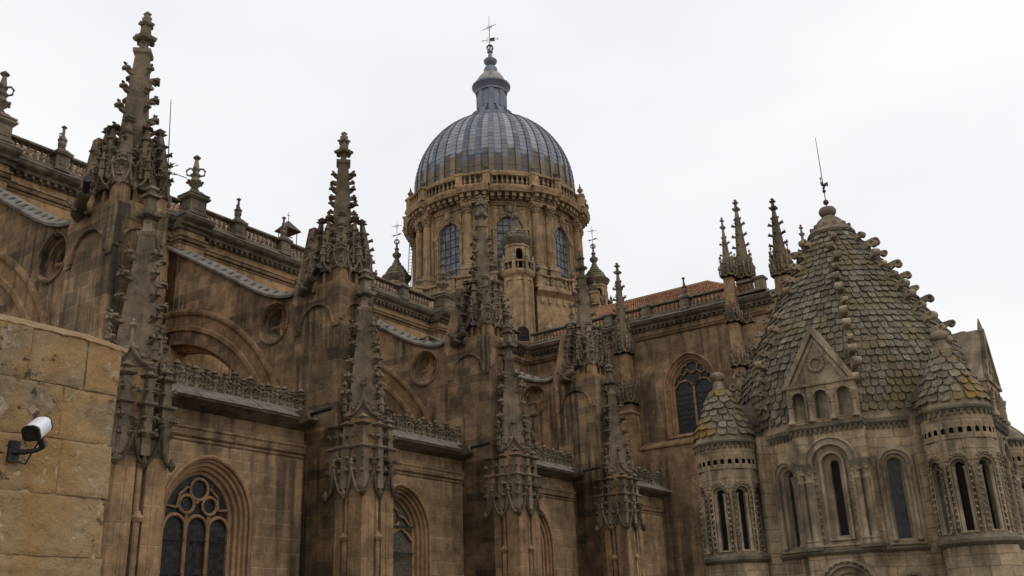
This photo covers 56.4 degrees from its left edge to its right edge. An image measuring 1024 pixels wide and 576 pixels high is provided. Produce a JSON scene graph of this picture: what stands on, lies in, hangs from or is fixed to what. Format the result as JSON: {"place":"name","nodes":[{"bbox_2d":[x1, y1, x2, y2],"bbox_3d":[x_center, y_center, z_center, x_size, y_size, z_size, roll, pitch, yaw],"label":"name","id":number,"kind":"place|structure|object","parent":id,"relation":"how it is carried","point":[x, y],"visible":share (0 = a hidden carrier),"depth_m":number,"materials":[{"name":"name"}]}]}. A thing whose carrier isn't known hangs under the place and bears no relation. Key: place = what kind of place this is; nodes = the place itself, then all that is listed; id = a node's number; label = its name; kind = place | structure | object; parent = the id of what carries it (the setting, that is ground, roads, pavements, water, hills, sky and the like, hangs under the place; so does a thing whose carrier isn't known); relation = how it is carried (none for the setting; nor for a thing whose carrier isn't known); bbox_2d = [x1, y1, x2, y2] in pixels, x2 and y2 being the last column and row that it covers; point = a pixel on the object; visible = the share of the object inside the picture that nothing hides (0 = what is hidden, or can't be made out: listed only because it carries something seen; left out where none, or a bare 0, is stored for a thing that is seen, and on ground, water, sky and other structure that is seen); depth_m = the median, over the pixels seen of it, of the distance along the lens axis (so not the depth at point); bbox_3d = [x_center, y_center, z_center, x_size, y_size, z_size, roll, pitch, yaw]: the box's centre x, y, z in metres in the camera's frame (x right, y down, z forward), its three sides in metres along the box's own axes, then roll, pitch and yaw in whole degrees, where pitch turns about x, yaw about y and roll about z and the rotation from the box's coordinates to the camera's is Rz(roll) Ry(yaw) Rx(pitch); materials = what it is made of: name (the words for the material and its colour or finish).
{"place":"outdoors","nodes":[
{"label":"outdoors","id":0,"kind":"place"},
{"bbox_2d":[0,313,128,575],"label":"parapet wall","id":1,"kind":"structure","parent":0,"point":[53,495],"depth_m":5.41,"materials":[{"name":"beige stone"}]},
{"bbox_2d":[6,416,52,464],"bbox_3d":[-2.610,0.817,5.188,0.254,0.253,0.184,-15,-24,32],"label":"security camera","id":2,"kind":"object","parent":1,"relation":"attached to","point":[38,428],"visible":1,"depth_m":5.17,"materials":[{"name":"white plastic"}]},
{"bbox_2d":[0,0,1023,433],"label":"sky","id":3,"kind":"structure","parent":0,"point":[665,114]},
{"bbox_2d":[796,224,804,261],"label":"wall pinnacle","id":4,"kind":"object","parent":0,"point":[801,234],"depth_m":73.13,"materials":[{"name":"stone"}]},
{"label":"ground","id":5,"kind":"structure","parent":0,"visible":0},
{"bbox_2d":[0,137,167,339],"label":"flying buttress","id":6,"kind":"structure","parent":5,"relation":"on","point":[57,272],"depth_m":34.23,"materials":[{"name":"stone"}]},
{"bbox_2d":[81,11,173,215],"bbox_3d":[-14.076,-6.547,35.786,2.540,9.070,2.540,-15,-24,32],"label":"pinnacle","id":7,"kind":"object","parent":6,"relation":"on","point":[130,164],"visible":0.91,"depth_m":34.71,"materials":[{"name":"stone"}]},
{"bbox_2d":[66,176,90,222],"bbox_3d":[-15.193,-3.021,33.494,0.886,0.908,2.634,7,-22,-25],"label":"gargoyle","id":8,"kind":"object","parent":7,"relation":"attached to","point":[79,210],"visible":0.96,"depth_m":33.30,"materials":[{"name":"stone"}]},
{"bbox_2d":[165,102,170,216],"bbox_3d":[-13.155,-4.593,36.410,0.054,5.851,0.272,-15,-24,32],"label":"lightning rod","id":9,"kind":"object","parent":7,"relation":"attached to","point":[169,132],"visible":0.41,"depth_m":36.87,"materials":[{"name":"metal"}]},
{"bbox_2d":[169,162,186,178],"bbox_3d":[-12.918,-4.439,36.493,0.895,0.800,0.594,1,-20,-8],"label":"roof antenna","id":10,"kind":"object","parent":7,"relation":"attached to","point":[174,173],"visible":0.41,"depth_m":36.55,"materials":[{"name":"metal"}]},
{"bbox_2d":[95,185,178,575],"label":"pinnacled buttress","id":11,"kind":"object","parent":5,"relation":"on","point":[144,423],"visible":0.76,"depth_m":30.33,"materials":[{"name":"stone"}]},
{"bbox_2d":[158,357,317,575],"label":"chapel bay","id":12,"kind":"object","parent":5,"relation":"on","point":[233,496],"visible":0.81,"depth_m":36.87,"materials":[{"name":"stone"}]},
{"bbox_2d":[158,455,252,575],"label":"window","id":13,"kind":"structure","parent":12,"relation":"in","point":[207,521],"depth_m":36.07,"materials":[{"name":"stone"}]},
{"bbox_2d":[0,140,528,424],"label":"nave wall","id":14,"kind":"structure","parent":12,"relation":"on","point":[47,189],"depth_m":51.85,"materials":[{"name":"stone"}]},
{"bbox_2d":[0,115,18,143],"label":"finial pedestal","id":15,"kind":"object","parent":14,"relation":"on","point":[7,125],"visible":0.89,"depth_m":43.49,"materials":[{"name":"grey stone"}]},
{"bbox_2d":[0,71,17,121],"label":"stone finial","id":16,"kind":"object","parent":15,"relation":"on","point":[4,102],"visible":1,"depth_m":44.16,"materials":[{"name":"grey stone"}]},
{"bbox_2d":[11,134,54,167],"bbox_3d":[-22.849,-6.430,45.386,0.500,0.990,2.800,-15,-24,32],"label":"stone balustrade","id":17,"kind":"object","parent":14,"relation":"on","point":[36,147],"visible":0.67,"depth_m":45.40,"materials":[{"name":"grey stone"}]},
{"bbox_2d":[49,149,86,178],"bbox_3d":[-21.179,-5.694,47.639,0.900,1.050,3.900,-15,-24,32],"label":"stone balustrade","id":18,"kind":"object","parent":14,"relation":"on","point":[62,160],"visible":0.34,"depth_m":46.40,"materials":[{"name":"grey stone"}]},
{"bbox_2d":[57,125,69,152],"bbox_3d":[-22.090,-7.288,46.911,0.680,1.580,0.680,-15,-24,32],"label":"stone finial","id":19,"kind":"object","parent":18,"relation":"on","point":[62,141],"visible":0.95,"depth_m":46.72,"materials":[{"name":"grey stone"}]},
{"bbox_2d":[166,196,180,212],"bbox_3d":[-19.220,-4.820,50.278,0.900,1.050,3.800,-15,-24,32],"label":"stone balustrade","id":20,"kind":"object","parent":14,"relation":"on","point":[175,200],"visible":0.09,"depth_m":51.36,"materials":[{"name":"stone"}]},
{"bbox_2d":[178,192,210,217],"bbox_3d":[-17.392,-4.402,52.004,1.320,1.220,1.320,-15,-24,32],"label":"finial pedestal","id":21,"kind":"object","parent":14,"relation":"on","point":[192,202],"visible":0.79,"depth_m":51.62,"materials":[{"name":"grey stone"}]},
{"bbox_2d":[177,155,209,198],"bbox_3d":[-17.461,-6.170,52.641,1.240,2.620,1.240,-15,-24,32],"label":"stone finial","id":22,"kind":"object","parent":21,"relation":"on","point":[194,183],"visible":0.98,"depth_m":52.37,"materials":[{"name":"grey stone"}]},
{"bbox_2d":[206,209,233,235],"bbox_3d":[-16.627,-3.654,53.766,0.500,0.990,2.800,-15,-24,32],"label":"stone balustrade","id":23,"kind":"object","parent":14,"relation":"on","point":[219,217],"visible":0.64,"depth_m":53.88,"materials":[{"name":"grey stone"}]},
{"bbox_2d":[13,143,433,307],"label":"nave roof","id":24,"kind":"structure","parent":14,"relation":"on","point":[174,207],"depth_m":55.56,"materials":[{"name":"stone"}]},
{"bbox_2d":[274,213,301,253],"bbox_3d":[-14.057,-2.964,60.838,1.240,3.805,1.931,-15,-24,32],"label":"bell frame","id":25,"kind":"object","parent":24,"relation":"on","point":[292,230],"visible":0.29,"depth_m":60.66,"materials":[{"name":"metal"}]},
{"bbox_2d":[226,218,279,252],"bbox_3d":[-14.957,-2.917,56.019,0.900,1.050,3.900,-15,-24,32],"label":"stone balustrade","id":26,"kind":"object","parent":14,"relation":"on","point":[240,228],"visible":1,"depth_m":55.59,"materials":[{"name":"stone"}]},
{"bbox_2d":[233,198,244,221],"bbox_3d":[-15.868,-4.511,55.291,0.680,1.580,0.680,-15,-24,32],"label":"stone finial","id":27,"kind":"object","parent":26,"relation":"on","point":[237,211],"visible":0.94,"depth_m":55.10,"materials":[{"name":"grey stone"}]},
{"bbox_2d":[272,237,304,260],"bbox_3d":[-12.998,-2.043,58.657,0.900,1.050,3.800,-15,-24,32],"label":"stone balustrade","id":28,"kind":"object","parent":14,"relation":"on","point":[284,245],"visible":0.52,"depth_m":57.49,"materials":[{"name":"grey stone"}]},
{"bbox_2d":[279,217,290,239],"bbox_3d":[-13.881,-3.624,57.968,0.680,1.580,0.680,-15,-24,32],"label":"stone finial","id":29,"kind":"object","parent":28,"relation":"on","point":[283,231],"visible":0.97,"depth_m":57.76,"materials":[{"name":"grey stone"}]},
{"bbox_2d":[371,275,399,297],"bbox_3d":[-8.736,-0.141,64.399,0.900,1.050,3.900,-15,-24,32],"label":"stone balustrade","id":30,"kind":"object","parent":14,"relation":"on","point":[380,280],"visible":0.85,"depth_m":64.47,"materials":[{"name":"grey stone"}]},
{"bbox_2d":[393,284,435,309],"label":"stone balustrade","id":31,"kind":"object","parent":14,"relation":"on","point":[404,291],"visible":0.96,"depth_m":66.69,"materials":[{"name":"grey stone"}]},
{"bbox_2d":[398,265,407,285],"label":"stone finial","id":32,"kind":"object","parent":31,"relation":"on","point":[401,278],"visible":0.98,"depth_m":66.14,"materials":[{"name":"stone"}]},
{"bbox_2d":[433,293,453,310],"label":"finial pedestal","id":33,"kind":"object","parent":14,"relation":"on","point":[444,301],"visible":0.76,"depth_m":68.33,"materials":[{"name":"brown stone"}]},
{"bbox_2d":[431,263,453,296],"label":"stone finial","id":34,"kind":"object","parent":33,"relation":"on","point":[442,285],"visible":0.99,"depth_m":69.10,"materials":[{"name":"grey stone"}]},
{"bbox_2d":[511,329,520,342],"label":"stone balustrade","id":35,"kind":"object","parent":14,"relation":"on","point":[517,332],"visible":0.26,"depth_m":76.33,"materials":[{"name":"stone"}]},
{"bbox_2d":[294,406,332,424],"bbox_3d":[-8.185,5.254,39.198,2.156,0.500,0.680,-15,-24,32],"label":"water spout","id":36,"kind":"object","parent":12,"relation":"attached to","point":[306,416],"visible":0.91,"depth_m":39.17,"materials":[{"name":"stone"}]},
{"bbox_2d":[163,227,372,575],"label":"flying buttress","id":37,"kind":"structure","parent":5,"relation":"on","point":[232,320],"depth_m":43.11,"materials":[{"name":"stone"}]},
{"bbox_2d":[303,131,377,289],"bbox_3d":[-7.843,-3.482,44.062,2.540,8.456,2.540,-15,-24,32],"label":"pinnacle","id":38,"kind":"object","parent":37,"relation":"on","point":[340,250],"visible":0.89,"depth_m":43.04,"materials":[{"name":"stone"}]},
{"bbox_2d":[295,263,321,297],"bbox_3d":[-8.971,-0.244,41.874,0.886,0.908,2.634,7,-22,-25],"label":"gargoyle","id":39,"kind":"object","parent":38,"relation":"attached to","point":[306,286],"visible":0.98,"depth_m":41.69,"materials":[{"name":"stone"}]},
{"bbox_2d":[322,269,399,575],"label":"buttress","id":40,"kind":"structure","parent":5,"relation":"on","point":[362,484],"depth_m":38.45,"materials":[{"name":"stone"}]},
{"bbox_2d":[377,406,473,575],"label":"chapel bay","id":41,"kind":"object","parent":5,"relation":"on","point":[428,518],"visible":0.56,"depth_m":45.78,"materials":[{"name":"stone"}]},
{"bbox_2d":[393,483,431,575],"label":"window","id":42,"kind":"structure","parent":41,"relation":"in","point":[411,527],"depth_m":44.96,"materials":[{"name":"stone"}]},
{"bbox_2d":[457,441,490,455],"bbox_3d":[-1.964,8.030,47.578,2.156,0.500,0.680,-15,-24,32],"label":"water spout","id":43,"kind":"object","parent":41,"relation":"attached to","point":[467,449],"visible":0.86,"depth_m":47.55,"materials":[{"name":"stone"}]},
{"bbox_2d":[372,288,511,575],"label":"flying buttress","id":44,"kind":"structure","parent":5,"relation":"on","point":[461,388],"depth_m":49.98,"materials":[{"name":"stone"}]},
{"bbox_2d":[448,321,473,347],"bbox_3d":[-2.750,2.532,50.254,0.886,0.908,2.634,7,-22,-25],"label":"gargoyle","id":45,"kind":"object","parent":44,"relation":"attached to","point":[456,340],"visible":0.99,"depth_m":50.07,"materials":[{"name":"stone"}]},
{"bbox_2d":[455,195,513,341],"bbox_3d":[-1.633,-0.994,52.546,2.540,9.070,2.540,-15,-24,32],"label":"pinnacle","id":46,"kind":"object","parent":44,"relation":"on","point":[482,306],"visible":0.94,"depth_m":51.45,"materials":[{"name":"stone"}]},
{"bbox_2d":[483,324,544,575],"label":"pinnacled buttress","id":47,"kind":"object","parent":5,"relation":"on","point":[515,506],"visible":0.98,"depth_m":46.90,"materials":[{"name":"stone"}]},
{"bbox_2d":[428,332,607,575],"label":"flying buttress","id":48,"kind":"structure","parent":5,"relation":"on","point":[568,417],"depth_m":57.94,"materials":[{"name":"stone"}]},
{"bbox_2d":[557,362,582,383],"bbox_3d":[3.472,5.308,58.634,0.886,0.908,2.634,7,-22,-25],"label":"gargoyle","id":49,"kind":"object","parent":48,"relation":"attached to","point":[564,378],"visible":1,"depth_m":58.45,"materials":[{"name":"stone"}]},
{"bbox_2d":[561,250,611,378],"bbox_3d":[4.589,1.782,60.926,2.540,9.070,2.540,-15,-24,32],"label":"pinnacle","id":50,"kind":"object","parent":48,"relation":"on","point":[586,346],"visible":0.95,"depth_m":59.78,"materials":[{"name":"stone"}]},
{"bbox_2d":[528,442,582,575],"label":"chapel bay","id":51,"kind":"object","parent":5,"relation":"on","point":[558,533],"visible":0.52,"depth_m":54.81,"materials":[{"name":"stone"}]},
{"bbox_2d":[540,508,555,575],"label":"window","id":52,"kind":"structure","parent":51,"relation":"in","point":[547,541],"depth_m":53.62,"materials":[{"name":"stone"}]},
{"bbox_2d":[571,466,600,477],"bbox_3d":[4.258,10.807,55.958,2.156,0.500,0.680,-15,-24,32],"label":"water spout","id":53,"kind":"object","parent":51,"relation":"attached to","point":[579,472],"visible":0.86,"depth_m":55.92,"materials":[{"name":"stone"}]},
{"bbox_2d":[594,364,645,575],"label":"pinnacled buttress","id":54,"kind":"object","parent":5,"relation":"on","point":[622,522],"visible":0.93,"depth_m":55.32,"materials":[{"name":"stone"}]},
{"bbox_2d":[612,262,641,469],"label":"wall pinnacle","id":55,"kind":"object","parent":5,"relation":"on","point":[626,389],"depth_m":70.57,"materials":[{"name":"stone"}]},
{"bbox_2d":[632,467,670,575],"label":"chapel bay","id":56,"kind":"object","parent":5,"relation":"on","point":[654,493],"visible":0.33,"depth_m":64.14,"materials":[{"name":"stone"}]},
{"bbox_2d":[528,280,777,575],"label":"transept","id":57,"kind":"structure","parent":5,"relation":"on","point":[680,357],"depth_m":68.85,"materials":[{"name":"stone"}]},
{"bbox_2d":[402,50,600,340],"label":"crossing dome","id":58,"kind":"structure","parent":57,"relation":"on","point":[495,133],"depth_m":86.84,"materials":[{"name":"metal"}]},
{"bbox_2d":[382,242,410,284],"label":"stair turret","id":59,"kind":"object","parent":58,"relation":"on","point":[392,273],"visible":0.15,"depth_m":88.78,"materials":[{"name":"stone"}]},
{"bbox_2d":[391,224,401,243],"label":"weathervane","id":60,"kind":"object","parent":59,"relation":"on","point":[397,234],"visible":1,"depth_m":90.83,"materials":[{"name":"metal"}]},
{"bbox_2d":[407,232,413,286],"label":"ladder","id":61,"kind":"object","parent":58,"relation":"attached to","point":[410,259],"visible":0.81,"depth_m":89.83,"materials":[{"name":"metal"}]},
{"bbox_2d":[432,212,462,284],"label":"window","id":62,"kind":"structure","parent":58,"relation":"in","point":[448,240],"depth_m":85.70,"materials":[{"name":"glass"}]},
{"bbox_2d":[482,24,497,50],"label":"weathervane","id":63,"kind":"object","parent":58,"relation":"on","point":[489,45],"visible":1,"depth_m":99.85,"materials":[{"name":"metal"}]},
{"bbox_2d":[402,170,588,229],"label":"ring balustrade","id":64,"kind":"object","parent":58,"relation":"on","point":[486,175],"visible":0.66,"depth_m":86.05,"materials":[{"name":"stone"}]},
{"bbox_2d":[420,178,425,186],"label":"stone urn","id":65,"kind":"object","parent":64,"relation":"on","point":[422,183],"visible":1,"depth_m":87.84,"materials":[{"name":"grey stone"}]},
{"bbox_2d":[456,164,461,173],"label":"stone urn","id":66,"kind":"object","parent":64,"relation":"on","point":[458,170],"visible":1,"depth_m":85.57,"materials":[{"name":"stone"}]},
{"bbox_2d":[483,161,488,169],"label":"stone urn","id":67,"kind":"object","parent":64,"relation":"on","point":[485,166],"visible":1,"depth_m":85.09,"materials":[{"name":"stone"}]},
{"bbox_2d":[530,163,535,172],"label":"stone urn","id":68,"kind":"object","parent":64,"relation":"on","point":[532,168],"visible":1,"depth_m":85.84,"materials":[{"name":"stone"}]},
{"bbox_2d":[552,169,558,177],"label":"stone urn","id":69,"kind":"object","parent":64,"relation":"on","point":[555,174],"visible":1,"depth_m":87.10,"materials":[{"name":"stone"}]},
{"bbox_2d":[577,184,582,193],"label":"stone urn","id":70,"kind":"object","parent":64,"relation":"on","point":[579,190],"visible":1,"depth_m":90.42,"materials":[{"name":"grey stone"}]},
{"bbox_2d":[412,271,604,305],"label":"ring balustrade","id":71,"kind":"object","parent":58,"relation":"on","point":[538,280],"visible":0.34,"depth_m":81.82,"materials":[{"name":"stone"}]},
{"bbox_2d":[415,276,420,285],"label":"stone urn","id":72,"kind":"object","parent":71,"relation":"on","point":[417,282],"visible":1,"depth_m":83.54,"materials":[{"name":"brown stone"}]},
{"bbox_2d":[448,265,454,275],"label":"stone urn","id":73,"kind":"object","parent":71,"relation":"on","point":[451,271],"visible":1,"depth_m":81.53,"materials":[{"name":"brown stone"}]},
{"bbox_2d":[535,262,540,271],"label":"stone urn","id":74,"kind":"object","parent":71,"relation":"on","point":[537,267],"visible":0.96,"depth_m":81.47,"materials":[{"name":"brown stone"}]},
{"bbox_2d":[569,269,575,279],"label":"stone urn","id":75,"kind":"object","parent":71,"relation":"on","point":[572,275],"visible":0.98,"depth_m":83.38,"materials":[{"name":"brown stone"}]},
{"bbox_2d":[592,280,597,290],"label":"stone urn","id":76,"kind":"object","parent":71,"relation":"on","point":[594,286],"visible":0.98,"depth_m":86.30,"materials":[{"name":"grey stone"}]},
{"bbox_2d":[491,208,529,272],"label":"window","id":77,"kind":"structure","parent":58,"relation":"in","point":[502,223],"depth_m":84.73,"materials":[{"name":"stone"}]},
{"bbox_2d":[500,193,535,373],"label":"stair turret","id":78,"kind":"object","parent":58,"relation":"on","point":[517,276],"visible":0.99,"depth_m":79.81,"materials":[{"name":"stone"}]},
{"bbox_2d":[515,325,530,342],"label":"low window","id":79,"kind":"structure","parent":78,"relation":"in","point":[525,337],"depth_m":77.98,"materials":[{"name":"glass"}]},
{"bbox_2d":[553,216,572,283],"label":"window","id":80,"kind":"structure","parent":58,"relation":"in","point":[563,244],"depth_m":87.80,"materials":[{"name":"glass"}]},
{"bbox_2d":[586,247,612,304],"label":"stair turret","id":81,"kind":"object","parent":58,"relation":"on","point":[597,275],"visible":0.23,"depth_m":91.34,"materials":[{"name":"stone"}]},
{"bbox_2d":[586,226,596,248],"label":"weathervane","id":82,"kind":"object","parent":81,"relation":"on","point":[592,244],"visible":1,"depth_m":93.71,"materials":[{"name":"metal"}]},
{"bbox_2d":[530,325,566,344],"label":"stone balustrade","id":83,"kind":"object","parent":57,"relation":"on","point":[547,331],"visible":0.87,"depth_m":76.58,"materials":[{"name":"stone"}]},
{"bbox_2d":[542,321,559,338],"bbox_3d":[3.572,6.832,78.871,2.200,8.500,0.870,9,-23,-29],"label":"carved pots","id":84,"kind":"object","parent":57,"relation":"on","point":[548,326],"visible":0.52,"depth_m":79.64,"materials":[{"name":"stone"}]},
{"bbox_2d":[564,316,603,331],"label":"stone balustrade","id":85,"kind":"object","parent":57,"relation":"on","point":[599,319],"visible":0.27,"depth_m":74.34,"materials":[{"name":"stone"}]},
{"bbox_2d":[567,305,575,322],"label":"stone finial","id":86,"kind":"object","parent":85,"relation":"on","point":[571,316],"visible":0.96,"depth_m":75.69,"materials":[{"name":"stone"}]},
{"bbox_2d":[602,308,640,327],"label":"stone balustrade","id":87,"kind":"object","parent":57,"relation":"on","point":[609,318],"visible":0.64,"depth_m":73.12,"materials":[{"name":"grey stone"}]},
{"bbox_2d":[639,298,679,318],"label":"stone balustrade","id":88,"kind":"object","parent":57,"relation":"on","point":[647,311],"visible":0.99,"depth_m":71.36,"materials":[{"name":"grey stone"}]},
{"bbox_2d":[663,351,714,439],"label":"window","id":89,"kind":"structure","parent":57,"relation":"in","point":[687,384],"depth_m":68.97,"materials":[{"name":"stone"}]},
{"bbox_2d":[677,287,724,309],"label":"stone balustrade","id":90,"kind":"object","parent":57,"relation":"on","point":[686,302],"visible":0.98,"depth_m":69.61,"materials":[{"name":"grey stone"}]},
{"bbox_2d":[680,277,688,295],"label":"stone finial","id":91,"kind":"object","parent":90,"relation":"on","point":[684,288],"visible":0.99,"depth_m":70.48,"materials":[{"name":"grey stone"}]},
{"bbox_2d":[736,274,767,296],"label":"stone balustrade","id":92,"kind":"object","parent":57,"relation":"on","point":[759,282],"visible":1,"depth_m":66.79,"materials":[{"name":"grey stone"}]},
{"bbox_2d":[718,217,748,379],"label":"wall pinnacle","id":93,"kind":"object","parent":5,"relation":"on","point":[733,319],"depth_m":66.97,"materials":[{"name":"stone"}]},
{"bbox_2d":[731,199,758,368],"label":"wall pinnacle","id":94,"kind":"object","parent":5,"relation":"on","point":[746,268],"depth_m":68.79,"materials":[{"name":"stone"}]},
{"bbox_2d":[767,198,793,300],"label":"wall pinnacle","id":95,"kind":"object","parent":5,"relation":"on","point":[779,258],"depth_m":68.58,"materials":[{"name":"stone"}]},
{"bbox_2d":[693,206,1023,575],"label":"lantern tower","id":96,"kind":"structure","parent":5,"relation":"on","point":[856,422],"depth_m":34.42,"materials":[{"name":"stone"}]},
{"bbox_2d":[772,460,805,554],"bbox_3d":[10.280,8.006,35.012,1.280,3.376,0.572,-33,-36,55],"label":"window","id":97,"kind":"structure","parent":96,"relation":"in","point":[786,490],"depth_m":35.11,"materials":[{"name":"stone"}]},
{"bbox_2d":[815,138,828,205],"bbox_3d":[13.654,-5.067,42.040,0.332,3.500,0.238,5,-21,-18],"label":"weathercock","id":98,"kind":"object","parent":96,"relation":"on","point":[825,201],"visible":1,"depth_m":41.78,"materials":[{"name":"metal"}]},
{"bbox_2d":[804,436,862,549],"bbox_3d":[11.464,7.192,33.582,1.920,3.900,0.720,-15,-24,32],"label":"window","id":99,"kind":"structure","parent":96,"relation":"in","point":[829,456],"depth_m":33.55,"materials":[{"name":"stone"}]},
{"bbox_2d":[876,445,928,545],"bbox_3d":[13.399,7.153,32.979,1.280,3.376,0.572,-5,-20,8],"label":"window","id":100,"kind":"structure","parent":96,"relation":"in","point":[895,466],"depth_m":32.93,"materials":[{"name":"stone"}]},
{"bbox_2d":[999,435,1023,530],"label":"window","id":101,"kind":"structure","parent":96,"relation":"in","point":[1004,447],"depth_m":35.04,"materials":[{"name":"stone"}]}
]}

